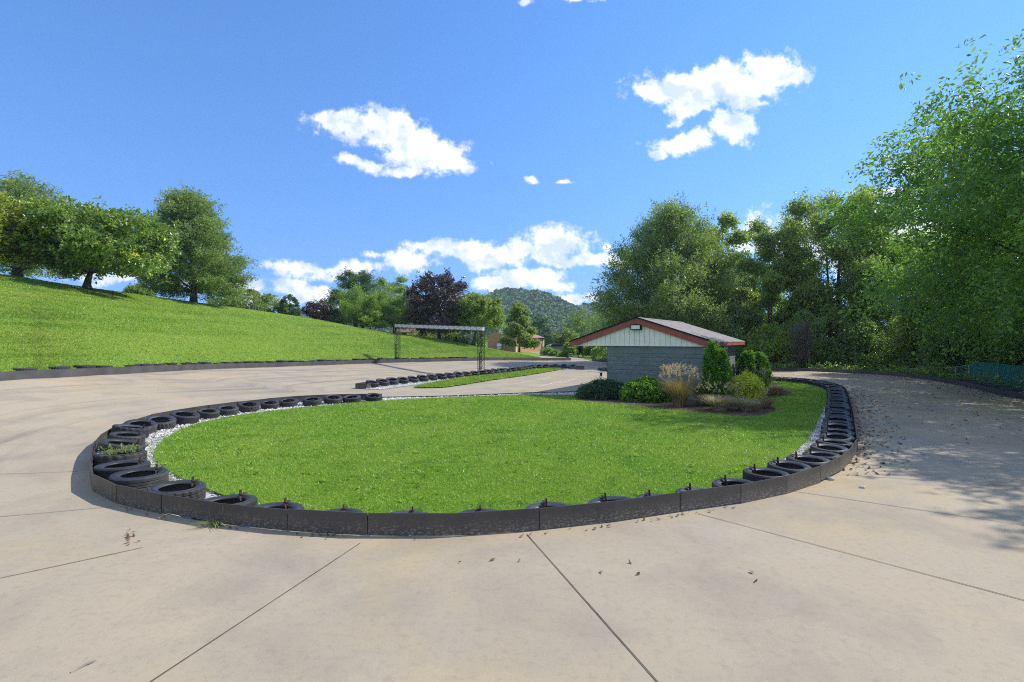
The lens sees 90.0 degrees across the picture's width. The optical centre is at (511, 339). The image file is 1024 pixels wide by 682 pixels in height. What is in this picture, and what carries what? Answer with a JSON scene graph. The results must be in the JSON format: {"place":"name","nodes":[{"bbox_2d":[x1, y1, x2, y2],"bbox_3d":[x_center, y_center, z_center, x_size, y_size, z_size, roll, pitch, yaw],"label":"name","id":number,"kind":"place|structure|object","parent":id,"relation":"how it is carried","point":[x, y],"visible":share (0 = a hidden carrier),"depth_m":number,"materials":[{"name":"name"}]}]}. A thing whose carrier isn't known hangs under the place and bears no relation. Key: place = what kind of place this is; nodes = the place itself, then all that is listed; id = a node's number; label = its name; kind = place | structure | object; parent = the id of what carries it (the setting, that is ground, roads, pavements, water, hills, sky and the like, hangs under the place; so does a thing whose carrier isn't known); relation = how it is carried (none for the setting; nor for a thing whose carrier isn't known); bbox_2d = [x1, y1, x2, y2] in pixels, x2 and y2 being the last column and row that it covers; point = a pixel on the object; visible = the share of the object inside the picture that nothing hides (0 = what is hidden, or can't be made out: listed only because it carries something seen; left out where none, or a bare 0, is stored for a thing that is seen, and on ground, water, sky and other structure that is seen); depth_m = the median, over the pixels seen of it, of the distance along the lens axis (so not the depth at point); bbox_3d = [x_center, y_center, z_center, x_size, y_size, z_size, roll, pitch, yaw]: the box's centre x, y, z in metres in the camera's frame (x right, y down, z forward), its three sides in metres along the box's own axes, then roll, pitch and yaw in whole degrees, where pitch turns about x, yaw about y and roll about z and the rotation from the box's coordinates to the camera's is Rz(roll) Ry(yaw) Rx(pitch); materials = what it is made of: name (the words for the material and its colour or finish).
{"place":"outdoors","nodes":[
{"label":"outdoors","id":0,"kind":"place"},
{"bbox_2d":[0,274,540,371],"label":"grass bank","id":1,"kind":"structure","parent":0,"point":[287,345],"depth_m":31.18,"materials":[{"name":"green plant"}]},
{"bbox_2d":[0,174,81,269],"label":"dogwood tree","id":2,"kind":"object","parent":1,"relation":"on","point":[11,212],"visible":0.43,"depth_m":31.66,"materials":[{"name":"green plant"}]},
{"bbox_2d":[0,169,118,281],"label":"oak tree","id":3,"kind":"object","parent":1,"relation":"on","point":[20,187],"visible":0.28,"depth_m":44.48,"materials":[{"name":"green plant"}]},
{"bbox_2d":[0,192,182,289],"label":"dogwood tree","id":4,"kind":"object","parent":1,"relation":"on","point":[96,240],"visible":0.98,"depth_m":33.21,"materials":[{"name":"green plant"}]},
{"bbox_2d":[122,283,156,296],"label":"shrub","id":5,"kind":"object","parent":1,"relation":"on","point":[136,289],"visible":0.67,"depth_m":53.20,"materials":[{"name":"green plant"}]},
{"bbox_2d":[107,180,261,302],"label":"oak tree","id":6,"kind":"object","parent":1,"relation":"on","point":[210,270],"visible":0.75,"depth_m":44.92,"materials":[{"name":"green plant"}]},
{"bbox_2d":[206,296,250,308],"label":"shrub","id":7,"kind":"object","parent":1,"relation":"on","point":[223,302],"visible":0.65,"depth_m":55.02,"materials":[{"name":"green plant"}]},
{"bbox_2d":[226,288,271,310],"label":"shrub","id":8,"kind":"object","parent":1,"relation":"on","point":[253,292],"visible":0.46,"depth_m":57.20,"materials":[{"name":"green plant"}]},
{"bbox_2d":[247,293,287,312],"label":"shrub","id":9,"kind":"object","parent":1,"relation":"on","point":[267,305],"visible":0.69,"depth_m":56.13,"materials":[{"name":"green plant"}]},
{"bbox_2d":[277,294,300,315],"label":"topiary cone","id":10,"kind":"object","parent":1,"relation":"on","point":[283,303],"visible":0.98,"depth_m":55.52,"materials":[{"name":"green plant"}]},
{"bbox_2d":[300,299,332,321],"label":"plum tree","id":11,"kind":"object","parent":1,"relation":"on","point":[313,309],"visible":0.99,"depth_m":65.24,"materials":[{"name":"purple plant"}]},
{"bbox_2d":[316,266,387,327],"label":"pine tree","id":12,"kind":"object","parent":1,"relation":"on","point":[362,278],"visible":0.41,"depth_m":68.29,"materials":[{"name":"green plant"}]},
{"bbox_2d":[331,281,391,327],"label":"maple tree","id":13,"kind":"object","parent":1,"relation":"on","point":[347,304],"visible":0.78,"depth_m":61.55,"materials":[{"name":"green plant"}]},
{"bbox_2d":[356,307,389,330],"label":"maple tree","id":14,"kind":"object","parent":1,"relation":"on","point":[370,317],"visible":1,"depth_m":60.56,"materials":[{"name":"green plant"}]},
{"bbox_2d":[375,274,408,332],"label":"walnut tree","id":15,"kind":"object","parent":1,"relation":"on","point":[382,282],"visible":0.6,"depth_m":91.20,"materials":[{"name":"green plant"}]},
{"bbox_2d":[377,294,413,332],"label":"maple tree","id":16,"kind":"object","parent":1,"relation":"on","point":[392,312],"visible":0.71,"depth_m":62.96,"materials":[{"name":"green plant"}]},
{"bbox_2d":[400,267,481,338],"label":"plum tree","id":17,"kind":"object","parent":1,"relation":"on","point":[444,294],"visible":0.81,"depth_m":62.75,"materials":[{"name":"purple plant"}]},
{"bbox_2d":[448,291,510,345],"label":"dogwood tree","id":18,"kind":"object","parent":1,"relation":"on","point":[481,311],"visible":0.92,"depth_m":60.27,"materials":[{"name":"green plant"}]},
{"bbox_2d":[145,381,826,512],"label":"lawn","id":19,"kind":"structure","parent":0,"point":[444,478],"depth_m":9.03,"materials":[{"name":"green plant"}]},
{"bbox_2d":[569,317,744,399],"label":"block house","id":20,"kind":"structure","parent":19,"relation":"on","point":[638,347],"depth_m":19.50,"materials":[{"name":"grey brick"}]},
{"bbox_2d":[577,382,791,415],"bbox_3d":[8.647,2.188,23.164,7.218,0.001,16.636,0,0,33],"label":"mulch bed","id":21,"kind":"object","parent":19,"relation":"on","point":[691,405],"visible":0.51,"depth_m":16.38,"materials":[{"name":"brown soil"}]},
{"bbox_2d":[572,377,624,399],"bbox_3d":[3.381,1.921,19.098,2.543,1.079,1.923,0,0,0],"label":"juniper","id":22,"kind":"object","parent":21,"relation":"on","point":[596,389],"visible":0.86,"depth_m":18.71,"materials":[{"name":"green plant"}]},
{"bbox_2d":[618,375,672,403],"bbox_3d":[4.842,1.839,18.196,2.161,1.157,1.690,0,0,0],"label":"boxwood","id":23,"kind":"object","parent":21,"relation":"on","point":[642,389],"visible":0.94,"depth_m":17.85,"materials":[{"name":"green plant"}]},
{"bbox_2d":[655,363,700,406],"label":"fountain grass","id":24,"kind":"object","parent":21,"relation":"on","point":[679,393],"depth_m":16.45,"materials":[{"name":"beige plant"}]},
{"bbox_2d":[699,340,732,405],"bbox_3d":[6.783,1.113,17.002,1.137,2.271,0.902,0,0,0],"label":"cypress","id":25,"kind":"object","parent":21,"relation":"on","point":[716,363],"visible":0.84,"depth_m":16.78,"materials":[{"name":"green plant"}]},
{"bbox_2d":[732,369,769,405],"bbox_3d":[7.853,1.690,17.315,1.494,1.365,1.481,0,0,36],"label":"gold shrub","id":26,"kind":"object","parent":21,"relation":"on","point":[751,381],"visible":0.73,"depth_m":16.96,"materials":[{"name":"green plant"}]},
{"bbox_2d":[734,349,773,387],"bbox_3d":[10.852,1.355,22.985,1.676,1.804,1.194,0,0,0],"label":"bush","id":27,"kind":"object","parent":21,"relation":"on","point":[750,359],"visible":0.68,"depth_m":22.74,"materials":[{"name":"green plant"}]},
{"bbox_2d":[414,367,562,386],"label":"grass strip","id":28,"kind":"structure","parent":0,"point":[465,380],"depth_m":28.67,"materials":[{"name":"green plant"}]},
{"bbox_2d":[0,359,1023,681],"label":"track","id":29,"kind":"structure","parent":0,"point":[692,601],"depth_m":4.82,"materials":[{"name":"concrete"}]},
{"bbox_2d":[0,357,570,380],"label":"barrier","id":30,"kind":"object","parent":29,"relation":"on","point":[30,374],"visible":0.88,"depth_m":23.54,"materials":[{"name":"paint"}]},
{"bbox_2d":[393,323,485,370],"bbox_3d":[-5.465,0.523,36.350,0.877,3.513,10.970,0,0,-44],"label":"truss gantry","id":31,"kind":"object","parent":29,"relation":"on","point":[451,327],"visible":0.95,"depth_m":34.23,"materials":[{"name":"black metal"}]},
{"bbox_2d":[60,461,873,536],"bbox_3d":[-0.691,2.237,7.735,16.618,0.027,5.316,0,0,0],"label":"track edge","id":32,"kind":"object","parent":29,"relation":"on","point":[85,486],"visible":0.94,"depth_m":6.46,"materials":[{"name":"concrete"}]},
{"bbox_2d":[92,368,851,535],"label":"gravel","id":33,"kind":"structure","parent":29,"relation":"on","point":[300,404],"depth_m":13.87,"materials":[{"name":"grey gravel"}]},
{"bbox_2d":[92,446,146,466],"bbox_3d":[-6.855,2.066,8.970,0.757,0.355,0.757,4,-4,-38],"label":"tyre","id":34,"kind":"object","parent":33,"relation":"on","point":[100,458],"visible":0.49,"depth_m":8.72,"materials":[{"name":"rubber"}]},
{"bbox_2d":[95,438,145,452],"bbox_3d":[-7.408,2.038,9.722,0.745,0.342,0.745,16,-9,-34],"label":"tyre","id":35,"kind":"object","parent":33,"relation":"on","point":[106,443],"visible":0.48,"depth_m":9.60,"materials":[{"name":"rubber"}]},
{"bbox_2d":[98,442,144,454],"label":"weed","id":36,"kind":"object","parent":33,"relation":"on","point":[118,450],"visible":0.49,"depth_m":8.93,"materials":[{"name":"green plant"}]},
{"bbox_2d":[93,456,150,479],"bbox_3d":[-6.233,2.078,8.193,0.739,0.340,0.739,2,-2,-45],"label":"tyre","id":37,"kind":"object","parent":33,"relation":"on","point":[105,470],"visible":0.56,"depth_m":8.13,"materials":[{"name":"rubber"}]},
{"bbox_2d":[108,431,145,442],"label":"tyre","id":38,"kind":"object","parent":33,"relation":"on","point":[131,435],"visible":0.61,"depth_m":10.79,"materials":[{"name":"rubber"}]},
{"bbox_2d":[110,424,150,437],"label":"tyre","id":39,"kind":"object","parent":33,"relation":"on","point":[130,427],"visible":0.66,"depth_m":11.39,"materials":[{"name":"rubber"}]},
{"bbox_2d":[108,464,168,489],"bbox_3d":[-5.582,2.080,7.672,0.733,0.337,0.733,1,0,35],"label":"tyre","id":40,"kind":"object","parent":33,"relation":"on","point":[144,478],"visible":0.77,"depth_m":7.56,"materials":[{"name":"rubber"}]},
{"bbox_2d":[123,419,157,433],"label":"tyre","id":41,"kind":"object","parent":33,"relation":"on","point":[152,425],"visible":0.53,"depth_m":12.23,"materials":[{"name":"rubber"}]},
{"bbox_2d":[145,415,175,430],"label":"tyre","id":42,"kind":"object","parent":33,"relation":"on","point":[165,422],"visible":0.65,"depth_m":12.80,"materials":[{"name":"rubber"}]},
{"bbox_2d":[146,476,205,499],"bbox_3d":[-4.612,2.096,7.047,0.691,0.322,0.691,2,0,28],"label":"tyre","id":43,"kind":"object","parent":33,"relation":"on","point":[193,488],"visible":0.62,"depth_m":7.12,"materials":[{"name":"rubber"}]},
{"bbox_2d":[169,410,199,424],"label":"tyre","id":44,"kind":"object","parent":33,"relation":"on","point":[183,417],"visible":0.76,"depth_m":13.46,"materials":[{"name":"rubber"}]},
{"bbox_2d":[197,408,219,418],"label":"tyre","id":45,"kind":"object","parent":33,"relation":"on","point":[207,413],"visible":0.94,"depth_m":14.38,"materials":[{"name":"rubber"}]},
{"bbox_2d":[192,489,257,521],"bbox_3d":[-3.747,2.192,6.704,0.743,0.342,0.743,-2,-4,19],"label":"tyre","id":46,"kind":"object","parent":33,"relation":"on","point":[241,498],"visible":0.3,"depth_m":6.90,"materials":[{"name":"rubber"}]},
{"bbox_2d":[216,405,238,415],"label":"tyre","id":47,"kind":"object","parent":33,"relation":"on","point":[227,410],"visible":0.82,"depth_m":15.01,"materials":[{"name":"rubber"}]},
{"bbox_2d":[238,401,259,411],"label":"tyre","id":48,"kind":"object","parent":33,"relation":"on","point":[248,406],"visible":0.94,"depth_m":15.68,"materials":[{"name":"rubber"}]},
{"bbox_2d":[256,497,303,508],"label":"tyre","id":49,"kind":"object","parent":33,"relation":"on","point":[286,504],"visible":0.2,"depth_m":6.72,"materials":[{"name":"rubber"}]},
{"bbox_2d":[302,397,321,405],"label":"tyre","id":50,"kind":"object","parent":33,"relation":"on","point":[311,401],"visible":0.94,"depth_m":17.10,"materials":[{"name":"rubber"}]},
{"bbox_2d":[324,394,342,403],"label":"tyre","id":51,"kind":"object","parent":33,"relation":"on","point":[333,399],"visible":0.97,"depth_m":17.55,"materials":[{"name":"rubber"}]},
{"bbox_2d":[525,498,569,508],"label":"tyre","id":52,"kind":"object","parent":33,"relation":"on","point":[545,503],"visible":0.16,"depth_m":6.70,"materials":[{"name":"rubber"}]},
{"bbox_2d":[588,492,630,502],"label":"tyre","id":53,"kind":"object","parent":33,"relation":"on","point":[604,498],"visible":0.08,"depth_m":6.97,"materials":[{"name":"rubber"}]},
{"bbox_2d":[712,475,753,487],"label":"tyre","id":54,"kind":"object","parent":33,"relation":"on","point":[723,481],"visible":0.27,"depth_m":7.72,"materials":[{"name":"rubber"}]},
{"bbox_2d":[742,464,789,481],"bbox_3d":[3.917,2.119,7.876,0.677,0.311,0.677,2,-1,-32],"label":"tyre","id":55,"kind":"object","parent":33,"relation":"on","point":[754,473],"visible":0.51,"depth_m":7.95,"materials":[{"name":"rubber"}]},
{"bbox_2d":[767,457,811,473],"bbox_3d":[4.471,2.092,8.249,0.643,0.304,0.643,-1,2,-35],"label":"tyre","id":56,"kind":"object","parent":33,"relation":"on","point":[789,467],"visible":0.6,"depth_m":8.35,"materials":[{"name":"rubber"}]},
{"bbox_2d":[786,451,830,467],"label":"tyre","id":57,"kind":"object","parent":33,"relation":"on","point":[812,461],"visible":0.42,"depth_m":8.74,"materials":[{"name":"rubber"}]},
{"bbox_2d":[802,448,840,459],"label":"tyre","id":58,"kind":"object","parent":33,"relation":"on","point":[828,455],"visible":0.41,"depth_m":9.22,"materials":[{"name":"rubber"}]},
{"bbox_2d":[810,441,847,454],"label":"tyre","id":59,"kind":"object","parent":33,"relation":"on","point":[832,448],"visible":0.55,"depth_m":9.67,"materials":[{"name":"rubber"}]},
{"bbox_2d":[815,436,852,448],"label":"tyre","id":60,"kind":"object","parent":33,"relation":"on","point":[846,444],"visible":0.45,"depth_m":10.16,"materials":[{"name":"rubber"}]},
{"bbox_2d":[820,432,854,442],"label":"tyre","id":61,"kind":"object","parent":33,"relation":"on","point":[841,436],"visible":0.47,"depth_m":10.72,"materials":[{"name":"rubber"}]},
{"bbox_2d":[821,422,853,431],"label":"tyre","id":62,"kind":"object","parent":33,"relation":"on","point":[839,426],"visible":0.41,"depth_m":11.84,"materials":[{"name":"rubber"}]},
{"bbox_2d":[90,367,857,534],"bbox_3d":[3.660,2.117,19.413,16.297,0.266,30.797,0,0,37],"label":"ring barrier","id":63,"kind":"object","parent":29,"relation":"on","point":[343,522],"visible":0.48,"depth_m":6.22,"materials":[{"name":"rubber"}]},
{"bbox_2d":[382,391,572,397],"bbox_3d":[-0.910,2.220,20.425,8.517,0.070,0.313,0,0,-16],"label":"lawn edging","id":64,"kind":"object","parent":29,"relation":"on","point":[479,394],"visible":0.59,"depth_m":20.27,"materials":[{"name":"white metal"}]},
{"bbox_2d":[0,471,1023,681],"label":"slab joint","id":65,"kind":"object","parent":29,"relation":"on","point":[545,555],"visible":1,"depth_m":4.78,"materials":[{"name":"grey concrete"}]},
{"bbox_2d":[125,373,1023,581],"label":"fallen leaves","id":66,"kind":"object","parent":29,"relation":"on","point":[333,534],"visible":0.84,"depth_m":12.51,"materials":[{"name":"brown plant"}]},
{"bbox_2d":[592,359,1023,398],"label":"barrier","id":67,"kind":"object","parent":29,"relation":"on","point":[1019,395],"visible":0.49,"depth_m":29.45,"materials":[{"name":"rubber"}]},
{"bbox_2d":[0,0,1023,337],"label":"sky","id":68,"kind":"structure","parent":0,"point":[499,144],"materials":[{"name":"blue"}]},
{"bbox_2d":[476,342,590,358],"bbox_3d":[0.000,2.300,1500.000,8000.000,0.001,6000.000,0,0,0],"label":"ground","id":69,"kind":"structure","parent":0,"point":[581,357],"depth_m":67.77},
{"bbox_2d":[488,329,545,351],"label":"salmon building","id":70,"kind":"structure","parent":69,"relation":"on","point":[493,338],"depth_m":86.43,"materials":[{"name":"paint"}]},
{"bbox_2d":[498,300,541,351],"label":"pear tree","id":71,"kind":"object","parent":69,"relation":"on","point":[517,322],"visible":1,"depth_m":79.14,"materials":[{"name":"green plant"}]},
{"bbox_2d":[527,316,552,346],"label":"tree","id":72,"kind":"object","parent":69,"relation":"on","point":[538,322],"visible":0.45,"depth_m":103.65,"materials":[{"name":"green plant"}]},
{"bbox_2d":[550,326,579,346],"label":"tree","id":73,"kind":"object","parent":69,"relation":"on","point":[561,337],"visible":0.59,"depth_m":91.45,"materials":[{"name":"green plant"}]},
{"bbox_2d":[561,306,598,338],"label":"round tree","id":74,"kind":"object","parent":69,"relation":"on","point":[576,322],"visible":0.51,"depth_m":102.38,"materials":[{"name":"green plant"}]},
{"bbox_2d":[582,306,620,348],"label":"tree","id":75,"kind":"object","parent":69,"relation":"on","point":[595,327],"visible":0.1,"depth_m":77.36,"materials":[{"name":"green plant"}]},
{"bbox_2d":[688,368,713,405],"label":"fountain grass","id":76,"kind":"object","parent":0,"point":[697,393],"depth_m":16.77,"materials":[{"name":"beige plant"}]},
{"bbox_2d":[691,381,750,410],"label":"dry grass","id":77,"kind":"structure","parent":0,"point":[718,404],"depth_m":15.56,"materials":[{"name":"beige plant"}]},
{"bbox_2d":[718,385,776,410],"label":"dry grass","id":78,"kind":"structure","parent":0,"point":[743,405],"depth_m":15.57,"materials":[{"name":"beige plant"}]},
{"bbox_2d":[754,387,779,408],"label":"dry grass","id":79,"kind":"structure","parent":0,"point":[766,404],"depth_m":16.12,"materials":[{"name":"beige plant"}]},
{"bbox_2d":[868,303,959,372],"bbox_3d":[27.485,0.679,34.588,5.969,6.734,5.467,0,0,0],"label":"bush","id":80,"kind":"object","parent":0,"point":[897,339],"visible":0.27,"depth_m":34.41,"materials":[{"name":"green plant"}]},
{"bbox_2d":[975,334,1023,383],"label":"bush","id":81,"kind":"object","parent":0,"point":[1016,361],"visible":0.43,"depth_m":28.39,"materials":[{"name":"green plant"}]},
{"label":"woodland floor","id":82,"kind":"structure","parent":0,"visible":0},
{"bbox_2d":[579,190,761,355],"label":"oak tree","id":83,"kind":"object","parent":82,"relation":"on","point":[655,246],"visible":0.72,"depth_m":43.54,"materials":[{"name":"green plant"}]},
{"bbox_2d":[694,208,754,295],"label":"walnut tree","id":84,"kind":"object","parent":82,"relation":"on","point":[739,237],"visible":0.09,"depth_m":52.54,"materials":[{"name":"green plant"}]},
{"bbox_2d":[698,318,750,364],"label":"bush","id":85,"kind":"object","parent":82,"relation":"on","point":[738,351],"visible":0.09,"depth_m":40.21,"materials":[{"name":"green plant"}]},
{"bbox_2d":[726,252,789,338],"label":"locust tree","id":86,"kind":"object","parent":82,"relation":"on","point":[753,283],"visible":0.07,"depth_m":48.26,"materials":[{"name":"green plant"}]},
{"bbox_2d":[726,215,815,359],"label":"locust tree","id":87,"kind":"object","parent":82,"relation":"on","point":[772,281],"visible":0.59,"depth_m":43.34,"materials":[{"name":"green plant"}]},
{"bbox_2d":[740,321,807,366],"bbox_3d":[19.982,1.025,39.607,5.307,4.923,5.028,0,0,0],"label":"bush","id":88,"kind":"object","parent":82,"relation":"on","point":[761,341],"visible":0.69,"depth_m":38.81,"materials":[{"name":"green plant"}]},
{"bbox_2d":[783,319,819,365],"bbox_3d":[20.942,0.437,37.171,2.634,3.831,2.546,0,0,0],"label":"dead cedar","id":89,"kind":"object","parent":82,"relation":"on","point":[802,351],"visible":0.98,"depth_m":37.15,"materials":[{"name":"brown plant"}]},
{"bbox_2d":[595,355,1022,388],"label":"ground ivy","id":90,"kind":"object","parent":82,"relation":"on","point":[925,371],"visible":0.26,"depth_m":30.69,"materials":[{"name":"green plant"}]},
{"bbox_2d":[774,306,845,368],"bbox_3d":[22.413,0.421,38.986,4.715,5.905,5.354,0,0,0],"label":"bush","id":91,"kind":"object","parent":82,"relation":"on","point":[824,352],"visible":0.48,"depth_m":37.96,"materials":[{"name":"green plant"}]},
{"bbox_2d":[754,178,915,367],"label":"locust tree","id":92,"kind":"object","parent":82,"relation":"on","point":[821,295],"visible":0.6,"depth_m":40.28,"materials":[{"name":"green plant"}]},
{"bbox_2d":[820,314,896,370],"bbox_3d":[25.551,0.911,37.359,5.613,5.496,5.502,0,0,0],"label":"bush","id":93,"kind":"object","parent":82,"relation":"on","point":[863,327],"visible":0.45,"depth_m":36.77,"materials":[{"name":"green plant"}]},
{"bbox_2d":[831,225,934,369],"bbox_3d":[30.636,-3.167,41.077,9.364,13.374,8.688,0,0,19],"label":"hickory tree","id":94,"kind":"object","parent":82,"relation":"on","point":[895,262],"visible":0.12,"depth_m":39.93,"materials":[{"name":"green plant"}]},
{"bbox_2d":[813,29,1023,367],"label":"ash tree","id":95,"kind":"object","parent":82,"relation":"on","point":[994,170],"visible":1,"depth_m":18.95,"materials":[{"name":"green plant"}]},
{"bbox_2d":[871,232,1023,371],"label":"cherry tree","id":96,"kind":"object","parent":82,"relation":"on","point":[929,337],"visible":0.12,"depth_m":32.94,"materials":[{"name":"green plant"}]},
{"bbox_2d":[912,318,1011,382],"bbox_3d":[27.264,1.103,31.237,4.738,4.929,4.752,0,0,37],"label":"bush","id":97,"kind":"object","parent":82,"relation":"on","point":[933,360],"visible":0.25,"depth_m":31.10,"materials":[{"name":"green plant"}]},
{"bbox_2d":[923,151,1023,371],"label":"cherry tree","id":98,"kind":"object","parent":82,"relation":"on","point":[979,347],"visible":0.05,"depth_m":29.48,"materials":[{"name":"green plant"}]},
{"bbox_2d":[969,361,1023,388],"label":"green fence","id":99,"kind":"object","parent":82,"relation":"on","point":[992,372],"visible":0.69,"depth_m":24.94,"materials":[{"name":"teal metal"}]},
{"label":"hills","id":100,"kind":"structure","parent":0,"visible":0},
{"bbox_2d":[460,287,606,341],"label":"forest","id":101,"kind":"object","parent":100,"relation":"on","point":[550,306],"visible":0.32,"depth_m":610.84,"materials":[{"name":"green plant"}]},
{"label":"hills","id":102,"kind":"structure","parent":0,"visible":0},
{"bbox_2d":[330,282,447,336],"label":"forest","id":103,"kind":"object","parent":102,"relation":"on","point":[377,287],"visible":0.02,"depth_m":727.64,"materials":[{"name":"green plant"}]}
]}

